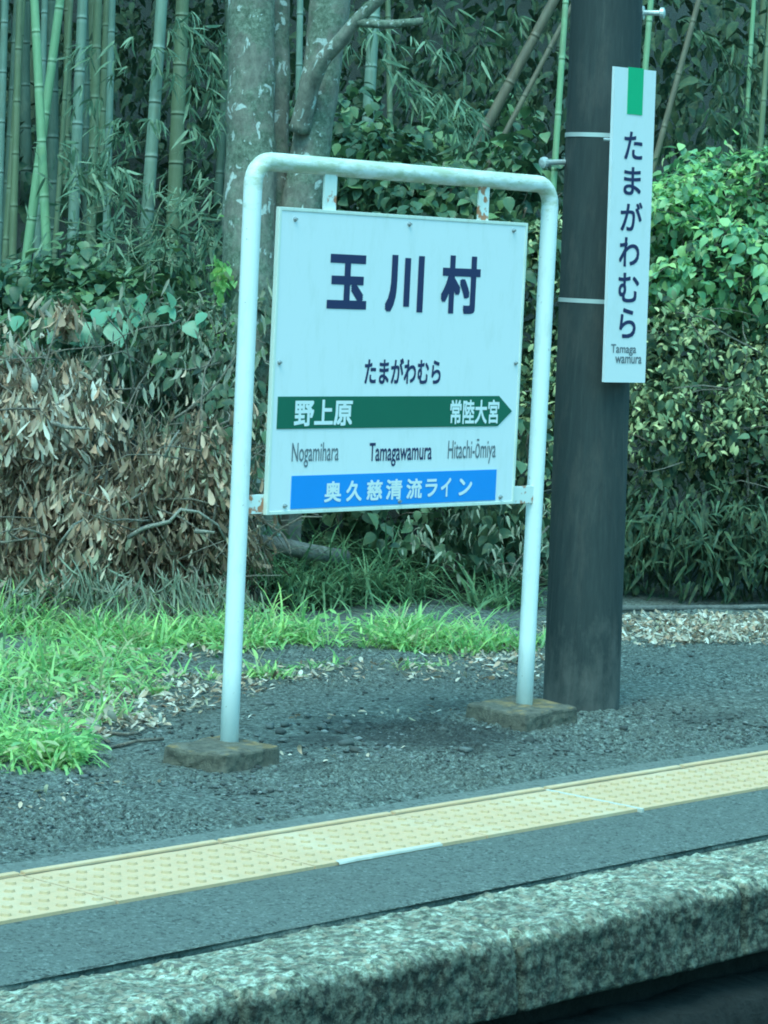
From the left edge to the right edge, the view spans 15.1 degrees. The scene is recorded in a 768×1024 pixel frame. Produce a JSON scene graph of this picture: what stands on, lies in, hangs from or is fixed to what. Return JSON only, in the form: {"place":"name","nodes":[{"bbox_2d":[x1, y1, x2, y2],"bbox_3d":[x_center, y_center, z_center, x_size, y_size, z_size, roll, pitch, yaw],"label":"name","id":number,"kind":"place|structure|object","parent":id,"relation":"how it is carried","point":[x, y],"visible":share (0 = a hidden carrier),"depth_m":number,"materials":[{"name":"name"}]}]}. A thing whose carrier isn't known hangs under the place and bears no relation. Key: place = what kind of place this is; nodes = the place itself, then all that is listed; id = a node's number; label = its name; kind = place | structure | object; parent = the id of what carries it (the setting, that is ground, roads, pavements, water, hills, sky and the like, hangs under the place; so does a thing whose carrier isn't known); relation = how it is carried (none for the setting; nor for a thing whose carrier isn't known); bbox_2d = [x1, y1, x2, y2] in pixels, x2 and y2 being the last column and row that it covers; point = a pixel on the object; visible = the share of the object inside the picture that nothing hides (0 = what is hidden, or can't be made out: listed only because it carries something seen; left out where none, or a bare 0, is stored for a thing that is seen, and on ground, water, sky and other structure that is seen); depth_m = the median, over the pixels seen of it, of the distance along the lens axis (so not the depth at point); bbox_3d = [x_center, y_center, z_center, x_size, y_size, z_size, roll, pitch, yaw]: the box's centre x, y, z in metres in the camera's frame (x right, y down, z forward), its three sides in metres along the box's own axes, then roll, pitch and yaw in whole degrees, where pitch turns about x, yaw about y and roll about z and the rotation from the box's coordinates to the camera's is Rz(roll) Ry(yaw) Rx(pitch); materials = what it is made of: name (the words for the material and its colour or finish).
{"place":"outdoors","nodes":[
{"label":"outdoors","id":0,"kind":"place"},
{"bbox_2d":[224,0,226,136],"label":"bamboo culm","id":1,"kind":"object","parent":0,"point":[225,2],"visible":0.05,"depth_m":21.18,"materials":[{"name":"plant"}]},
{"bbox_2d":[0,0,767,629],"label":"hillside","id":2,"kind":"structure","parent":0,"point":[524,6],"depth_m":27.55,"materials":[{"name":"green plant"}]},
{"bbox_2d":[0,0,8,265],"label":"bamboo culm","id":3,"kind":"object","parent":2,"relation":"on","point":[4,38],"visible":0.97,"depth_m":17.38,"materials":[{"name":"green plant"}]},
{"bbox_2d":[5,50,8,134],"bbox_3d":[-3.202,-6.282,24.260,0.063,6.655,0.756,-1,6,-36],"label":"bamboo culm","id":4,"kind":"object","parent":2,"relation":"on","point":[7,94],"visible":0.09,"depth_m":24.24,"materials":[{"name":"green plant"}]},
{"bbox_2d":[1,0,15,257],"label":"bamboo culm","id":5,"kind":"object","parent":2,"relation":"on","point":[11,88],"visible":0.41,"depth_m":18.51,"materials":[{"name":"plant"}]},
{"bbox_2d":[8,0,11,75],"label":"bamboo culm","id":6,"kind":"object","parent":2,"relation":"on","point":[9,25],"visible":0.07,"depth_m":25.90,"materials":[{"name":"plant"}]},
{"bbox_2d":[0,0,25,304],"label":"bamboo culm","id":7,"kind":"object","parent":2,"relation":"on","point":[5,248],"visible":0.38,"depth_m":16.98,"materials":[{"name":"green plant"}]},
{"bbox_2d":[8,0,22,273],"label":"bamboo culm","id":8,"kind":"object","parent":2,"relation":"on","point":[15,142],"visible":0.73,"depth_m":16.58,"materials":[{"name":"green plant"}]},
{"bbox_2d":[20,0,31,208],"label":"bamboo culm","id":9,"kind":"object","parent":2,"relation":"on","point":[25,135],"visible":0.67,"depth_m":20.50,"materials":[{"name":"plant"}]},
{"bbox_2d":[27,0,30,58],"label":"bamboo culm","id":10,"kind":"object","parent":2,"relation":"on","point":[29,11],"visible":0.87,"depth_m":20.52,"materials":[{"name":"plant"}]},
{"bbox_2d":[30,23,35,144],"bbox_3d":[-2.802,-6.167,23.139,0.085,6.656,0.683,0,5,-26],"label":"bamboo culm","id":11,"kind":"object","parent":2,"relation":"on","point":[32,99],"visible":0.08,"depth_m":23.12,"materials":[{"name":"green plant"}]},
{"bbox_2d":[33,0,47,283],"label":"bamboo culm","id":12,"kind":"object","parent":2,"relation":"on","point":[44,15],"visible":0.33,"depth_m":18.18,"materials":[{"name":"green plant"}]},
{"bbox_2d":[20,0,63,276],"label":"bamboo culm","id":13,"kind":"object","parent":2,"relation":"on","point":[48,93],"visible":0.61,"depth_m":16.28,"materials":[{"name":"green plant"}]},
{"bbox_2d":[46,0,58,260],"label":"bamboo culm","id":14,"kind":"object","parent":2,"relation":"on","point":[52,144],"visible":0.45,"depth_m":18.89,"materials":[{"name":"plant"}]},
{"bbox_2d":[58,25,62,121],"bbox_3d":[-2.802,-6.309,24.801,0.073,6.655,0.740,0,6,-33],"label":"bamboo culm","id":15,"kind":"object","parent":2,"relation":"on","point":[60,85],"visible":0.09,"depth_m":24.78,"materials":[{"name":"green plant"}]},
{"bbox_2d":[52,0,72,288],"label":"bamboo culm","id":16,"kind":"object","parent":2,"relation":"on","point":[63,121],"visible":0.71,"depth_m":16.99,"materials":[{"name":"green plant"}]},
{"bbox_2d":[61,0,71,217],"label":"bamboo culm","id":17,"kind":"object","parent":2,"relation":"on","point":[68,137],"visible":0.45,"depth_m":20.58,"materials":[{"name":"green plant"}]},
{"bbox_2d":[0,294,157,609],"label":"withered bush","id":18,"kind":"object","parent":2,"relation":"on","point":[28,414],"visible":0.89,"depth_m":13.00,"materials":[{"name":"brown plant"}]},
{"bbox_2d":[31,289,87,388],"bbox_3d":[-1.544,-0.821,13.738,0.267,0.481,0.469,2,5,-5],"label":"dead leaf cluster","id":19,"kind":"object","parent":18,"relation":"on","point":[70,321],"visible":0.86,"depth_m":13.82,"materials":[{"name":"brown plant"}]},
{"bbox_2d":[82,1,89,240],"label":"bamboo culm","id":20,"kind":"object","parent":2,"relation":"on","point":[85,140],"visible":0.31,"depth_m":19.54,"materials":[{"name":"plant"}]},
{"bbox_2d":[88,0,93,95],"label":"bamboo culm","id":21,"kind":"object","parent":2,"relation":"on","point":[90,8],"visible":0.1,"depth_m":21.39,"materials":[{"name":"green plant"}]},
{"bbox_2d":[30,0,154,352],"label":"bamboo culm","id":22,"kind":"object","parent":2,"relation":"on","point":[42,173],"visible":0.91,"depth_m":15.78,"materials":[{"name":"green plant"}]},
{"bbox_2d":[84,0,101,288],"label":"bamboo culm","id":23,"kind":"object","parent":2,"relation":"on","point":[96,36],"visible":0.56,"depth_m":17.38,"materials":[{"name":"green plant"}]},
{"bbox_2d":[96,0,108,228],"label":"bamboo culm","id":24,"kind":"object","parent":2,"relation":"on","point":[102,120],"visible":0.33,"depth_m":20.30,"materials":[{"name":"green plant"}]},
{"bbox_2d":[102,0,115,256],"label":"bamboo culm","id":25,"kind":"object","parent":2,"relation":"on","point":[110,58],"visible":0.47,"depth_m":18.18,"materials":[{"name":"green plant"}]},
{"bbox_2d":[0,224,220,418],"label":"undergrowth","id":26,"kind":"object","parent":2,"relation":"on","point":[102,285],"visible":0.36,"depth_m":15.09,"materials":[{"name":"green plant"}]},
{"bbox_2d":[1,121,226,353],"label":"dwarf bamboo","id":27,"kind":"object","parent":2,"relation":"on","point":[206,243],"visible":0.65,"depth_m":15.55,"materials":[{"name":"green plant"}]},
{"bbox_2d":[112,0,118,149],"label":"bamboo culm","id":28,"kind":"object","parent":2,"relation":"on","point":[116,29],"visible":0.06,"depth_m":25.33,"materials":[{"name":"green plant"}]},
{"bbox_2d":[47,0,209,284],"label":"bamboo culm","id":29,"kind":"object","parent":2,"relation":"on","point":[80,59],"visible":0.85,"depth_m":16.37,"materials":[{"name":"green plant"}]},
{"bbox_2d":[59,0,227,417],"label":"bamboo culm","id":30,"kind":"object","parent":2,"relation":"on","point":[155,124],"visible":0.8,"depth_m":15.79,"materials":[{"name":"green plant"}]},
{"bbox_2d":[148,0,155,103],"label":"bamboo culm","id":31,"kind":"object","parent":2,"relation":"on","point":[153,7],"visible":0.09,"depth_m":22.86,"materials":[{"name":"plant"}]},
{"bbox_2d":[23,261,284,528],"bbox_3d":[-0.978,-0.532,14.081,1.643,1.359,1.435,4,5,11],"label":"wilted shrub","id":32,"kind":"object","parent":2,"relation":"on","point":[197,350],"visible":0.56,"depth_m":13.91,"materials":[{"name":"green plant"}]},
{"bbox_2d":[9,292,206,412],"bbox_3d":[-1.342,-0.722,14.011,0.949,0.710,0.192,2,5,-7],"label":"broad leaved vine","id":33,"kind":"object","parent":32,"relation":"on","point":[189,327],"visible":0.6,"depth_m":13.98,"materials":[{"name":"green plant"}]},
{"bbox_2d":[0,348,321,618],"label":"withered bush","id":34,"kind":"object","parent":2,"relation":"on","point":[181,482],"visible":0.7,"depth_m":12.99,"materials":[{"name":"brown plant"}]},
{"bbox_2d":[165,0,188,268],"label":"bamboo culm","id":35,"kind":"object","parent":2,"relation":"on","point":[175,162],"visible":0.61,"depth_m":17.56,"materials":[{"name":"green plant"}]},
{"bbox_2d":[212,0,227,239],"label":"bamboo culm","id":36,"kind":"object","parent":2,"relation":"on","point":[219,172],"visible":0.41,"depth_m":20.78,"materials":[{"name":"plant"}]},
{"bbox_2d":[0,512,547,630],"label":"shaded grass","id":37,"kind":"structure","parent":2,"relation":"on","point":[368,587],"depth_m":13.98,"materials":[{"name":"green plant"}]},
{"bbox_2d":[282,514,301,556],"bbox_3d":[-0.472,0.138,14.308,0.090,0.282,0.090,7,7,42],"label":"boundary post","id":38,"kind":"object","parent":2,"relation":"on","point":[297,531],"visible":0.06,"depth_m":14.26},
{"bbox_2d":[295,0,302,99],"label":"bamboo culm","id":39,"kind":"object","parent":2,"relation":"on","point":[299,44],"visible":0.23,"depth_m":16.98,"materials":[{"name":"green plant"}]},
{"bbox_2d":[255,534,349,565],"bbox_3d":[-0.398,0.186,13.970,0.515,0.158,0.138,1,5,-24],"label":"fallen log","id":40,"kind":"object","parent":2,"relation":"on","point":[279,546],"visible":0.59,"depth_m":13.91,"materials":[{"name":"brown wood"}]},
{"bbox_2d":[220,0,423,556],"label":"lichened tree","id":41,"kind":"object","parent":2,"relation":"on","point":[257,101],"visible":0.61,"depth_m":14.31,"materials":[{"name":"grey plant"}]},
{"bbox_2d":[205,215,236,396],"bbox_3d":[-0.791,-0.977,14.229,0.181,0.961,0.229,1,5,-22],"label":"trunk ivy","id":42,"kind":"object","parent":41,"relation":"attached to","point":[220,274],"visible":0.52,"depth_m":14.23,"materials":[{"name":"green plant"}]},
{"bbox_2d":[203,396,553,595],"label":"leafy weeds","id":43,"kind":"object","parent":2,"relation":"on","point":[485,531],"visible":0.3,"depth_m":14.44,"materials":[{"name":"green plant"}]},
{"bbox_2d":[0,0,767,298],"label":"deep thicket","id":44,"kind":"object","parent":2,"relation":"on","point":[690,94],"visible":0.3,"depth_m":20.36,"materials":[{"name":"green plant"}]},
{"bbox_2d":[342,7,492,208],"bbox_3d":[-0.123,-3.931,16.744,1.083,6.766,2.110,1,5,-19],"label":"bamboo culm","id":45,"kind":"object","parent":2,"relation":"on","point":[374,36],"visible":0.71,"depth_m":16.20,"materials":[{"name":"green plant"}]},
{"bbox_2d":[289,80,563,420],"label":"ivy bank","id":46,"kind":"structure","parent":2,"relation":"on","point":[372,142],"depth_m":15.96,"materials":[{"name":"green plant"}]},
{"bbox_2d":[385,0,504,187],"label":"bamboo culm","id":47,"kind":"object","parent":2,"relation":"on","point":[445,99],"visible":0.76,"depth_m":16.05,"materials":[{"name":"green plant"}]},
{"bbox_2d":[422,3,570,214],"bbox_3d":[1.421,-3.668,16.317,3.396,7.075,0.678,2,5,-10],"label":"fallen bamboo culm","id":48,"kind":"object","parent":2,"relation":"on","point":[517,94],"visible":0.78,"depth_m":16.32,"materials":[{"name":"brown plant"}]},
{"bbox_2d":[495,0,504,135],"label":"bamboo culm","id":49,"kind":"object","parent":2,"relation":"on","point":[499,25],"visible":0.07,"depth_m":24.60,"materials":[{"name":"plant"}]},
{"bbox_2d":[442,0,559,198],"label":"fallen bamboo culm","id":50,"kind":"object","parent":2,"relation":"on","point":[519,64],"visible":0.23,"depth_m":16.38,"materials":[{"name":"brown plant"}]},
{"bbox_2d":[526,4,535,213],"bbox_3d":[1.298,-5.737,23.923,0.052,7.259,0.665,2,5,-8],"label":"bamboo culm","id":51,"kind":"object","parent":2,"relation":"on","point":[532,55],"visible":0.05,"depth_m":23.91,"materials":[{"name":"plant"}]},
{"bbox_2d":[550,0,568,189],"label":"bamboo culm","id":52,"kind":"object","parent":2,"relation":"on","point":[558,107],"visible":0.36,"depth_m":15.59,"materials":[{"name":"green plant"}]},
{"bbox_2d":[556,22,565,227],"bbox_3d":[1.482,-5.726,24.085,0.096,7.293,0.754,0,5,-27],"label":"bamboo culm","id":53,"kind":"object","parent":2,"relation":"on","point":[561,148],"visible":0.08,"depth_m":24.07,"materials":[{"name":"plant"}]},
{"bbox_2d":[455,149,767,540],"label":"olive shrub","id":54,"kind":"object","parent":2,"relation":"on","point":[665,375],"visible":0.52,"depth_m":15.04,"materials":[{"name":"green plant"}]},
{"bbox_2d":[647,129,767,344],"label":"vine bush","id":55,"kind":"object","parent":54,"relation":"on","point":[683,191],"visible":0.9,"depth_m":15.35,"materials":[{"name":"green plant"}]},
{"bbox_2d":[641,3,647,64],"bbox_3d":[2.233,-5.579,23.860,0.087,7.476,0.702,3,5,1],"label":"bamboo culm","id":56,"kind":"object","parent":2,"relation":"on","point":[642,25],"depth_m":23.85,"materials":[{"name":"plant"}]},
{"bbox_2d":[642,0,653,69],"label":"bamboo culm","id":57,"kind":"object","parent":2,"relation":"on","point":[646,53],"visible":0.07,"depth_m":15.79,"materials":[{"name":"green plant"}]},
{"bbox_2d":[541,475,767,604],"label":"drooping fern","id":58,"kind":"object","parent":2,"relation":"on","point":[708,550],"visible":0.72,"depth_m":14.67,"materials":[{"name":"green plant"}]},
{"bbox_2d":[547,0,767,539],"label":"bamboo culm","id":59,"kind":"object","parent":2,"relation":"on","point":[689,39],"visible":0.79,"depth_m":16.13,"materials":[{"name":"green plant"}]},
{"bbox_2d":[717,0,727,344],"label":"bamboo culm","id":60,"kind":"object","parent":2,"relation":"on","point":[724,147],"visible":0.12,"depth_m":22.26,"materials":[{"name":"plant"}]},
{"bbox_2d":[719,0,727,332],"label":"bamboo culm","id":61,"kind":"object","parent":2,"relation":"on","point":[720,6],"visible":0.08,"depth_m":22.34,"materials":[{"name":"green plant"}]},
{"bbox_2d":[728,0,736,405],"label":"bamboo culm","id":62,"kind":"object","parent":2,"relation":"on","point":[731,84],"visible":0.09,"depth_m":20.40,"materials":[{"name":"plant"}]},
{"bbox_2d":[719,0,755,563],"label":"bamboo culm","id":63,"kind":"object","parent":2,"relation":"on","point":[750,52],"visible":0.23,"depth_m":16.19,"materials":[{"name":"green plant"}]},
{"bbox_2d":[736,0,766,406],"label":"bamboo culm","id":64,"kind":"object","parent":2,"relation":"on","point":[762,21],"visible":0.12,"depth_m":20.10,"materials":[{"name":"green plant"}]},
{"bbox_2d":[746,0,757,198],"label":"bamboo culm","id":65,"kind":"object","parent":2,"relation":"on","point":[756,35],"visible":0.06,"depth_m":23.41,"materials":[{"name":"green plant"}]},
{"bbox_2d":[0,577,767,986],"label":"platform ground","id":66,"kind":"structure","parent":0,"point":[640,597],"depth_m":11.93,"materials":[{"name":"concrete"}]},
{"bbox_2d":[1,548,268,631],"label":"dry grass clump","id":67,"kind":"object","parent":66,"relation":"on","point":[104,595],"visible":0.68,"depth_m":12.56,"materials":[{"name":"green plant"}]},
{"bbox_2d":[0,578,545,774],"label":"grass","id":68,"kind":"structure","parent":66,"relation":"on","point":[401,632],"depth_m":11.86,"materials":[{"name":"green plant"}]},
{"bbox_2d":[163,152,576,772],"bbox_3d":[0.032,-0.171,9.912,0.349,2.030,1.946,7,7,42],"label":"station sign","id":69,"kind":"object","parent":66,"relation":"on","point":[395,362],"visible":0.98,"depth_m":9.82,"materials":[{"name":"white metal"}]},
{"bbox_2d":[0,604,767,863],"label":"platform surface","id":70,"kind":"object","parent":66,"relation":"on","point":[680,680],"visible":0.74,"depth_m":10.09,"materials":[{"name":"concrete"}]},
{"bbox_2d":[0,790,767,982],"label":"walkway surface","id":71,"kind":"object","parent":66,"relation":"on","point":[81,940],"visible":1,"depth_m":7.60,"materials":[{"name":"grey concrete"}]},
{"bbox_2d":[0,750,767,924],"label":"tactile paving","id":72,"kind":"structure","parent":66,"relation":"on","point":[48,892],"depth_m":8.22,"materials":[{"name":"yellow plastic"}]},
{"bbox_2d":[0,754,766,878],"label":"paving grime","id":73,"kind":"object","parent":72,"relation":"on","point":[365,819],"visible":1,"depth_m":8.50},
{"bbox_2d":[0,744,767,872],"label":"mortar band","id":74,"kind":"object","parent":66,"relation":"on","point":[73,857],"visible":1,"depth_m":8.61,"materials":[{"name":"grey concrete"}]},
{"bbox_2d":[335,789,643,864],"bbox_3d":[-0.194,0.935,8.102,0.424,0.014,2.486,7,7,42],"label":"paving sealant","id":75,"kind":"object","parent":66,"relation":"on","point":[433,845],"visible":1,"depth_m":8.11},
{"bbox_2d":[539,0,665,711],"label":"utility pole","id":76,"kind":"object","parent":66,"relation":"on","point":[582,663],"visible":0.82,"depth_m":10.83,"materials":[{"name":"grey concrete"}]},
{"bbox_2d":[558,66,655,382],"bbox_3d":[0.847,-1.070,10.857,0.295,1.154,0.538,1,5,-21],"label":"station name plate","id":77,"kind":"object","parent":76,"relation":"attached to","point":[631,140],"visible":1,"depth_m":10.68,"materials":[{"name":"metal"}]},
{"bbox_2d":[623,604,767,610],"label":"edging timber","id":78,"kind":"object","parent":66,"relation":"on","point":[687,607],"visible":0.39,"depth_m":14.32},
{"bbox_2d":[730,8,767,582],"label":"bamboo culm","id":79,"kind":"object","parent":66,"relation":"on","point":[763,107],"visible":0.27,"depth_m":15.99,"materials":[{"name":"green plant"}]},
{"bbox_2d":[2,609,767,810],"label":"leaf litter","id":80,"kind":"object","parent":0,"point":[109,711],"depth_m":11.56,"materials":[{"name":"brown plant"}]},
{"label":"track bed","id":81,"kind":"structure","parent":0,"visible":0},
{"bbox_2d":[475,950,767,1023],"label":"platform wall","id":82,"kind":"structure","parent":81,"relation":"on","point":[638,991],"depth_m":7.95,"materials":[{"name":"black concrete"}]},
{"bbox_2d":[0,840,767,1023],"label":"platform kerb","id":83,"kind":"structure","parent":82,"relation":"on","point":[486,956],"depth_m":7.21,"materials":[{"name":"concrete"}]},
{"bbox_2d":[535,965,767,1023],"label":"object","id":84,"kind":"object","parent":81,"relation":"on","point":[737,999],"visible":1,"depth_m":7.96,"materials":[{"name":"black"}]}
]}

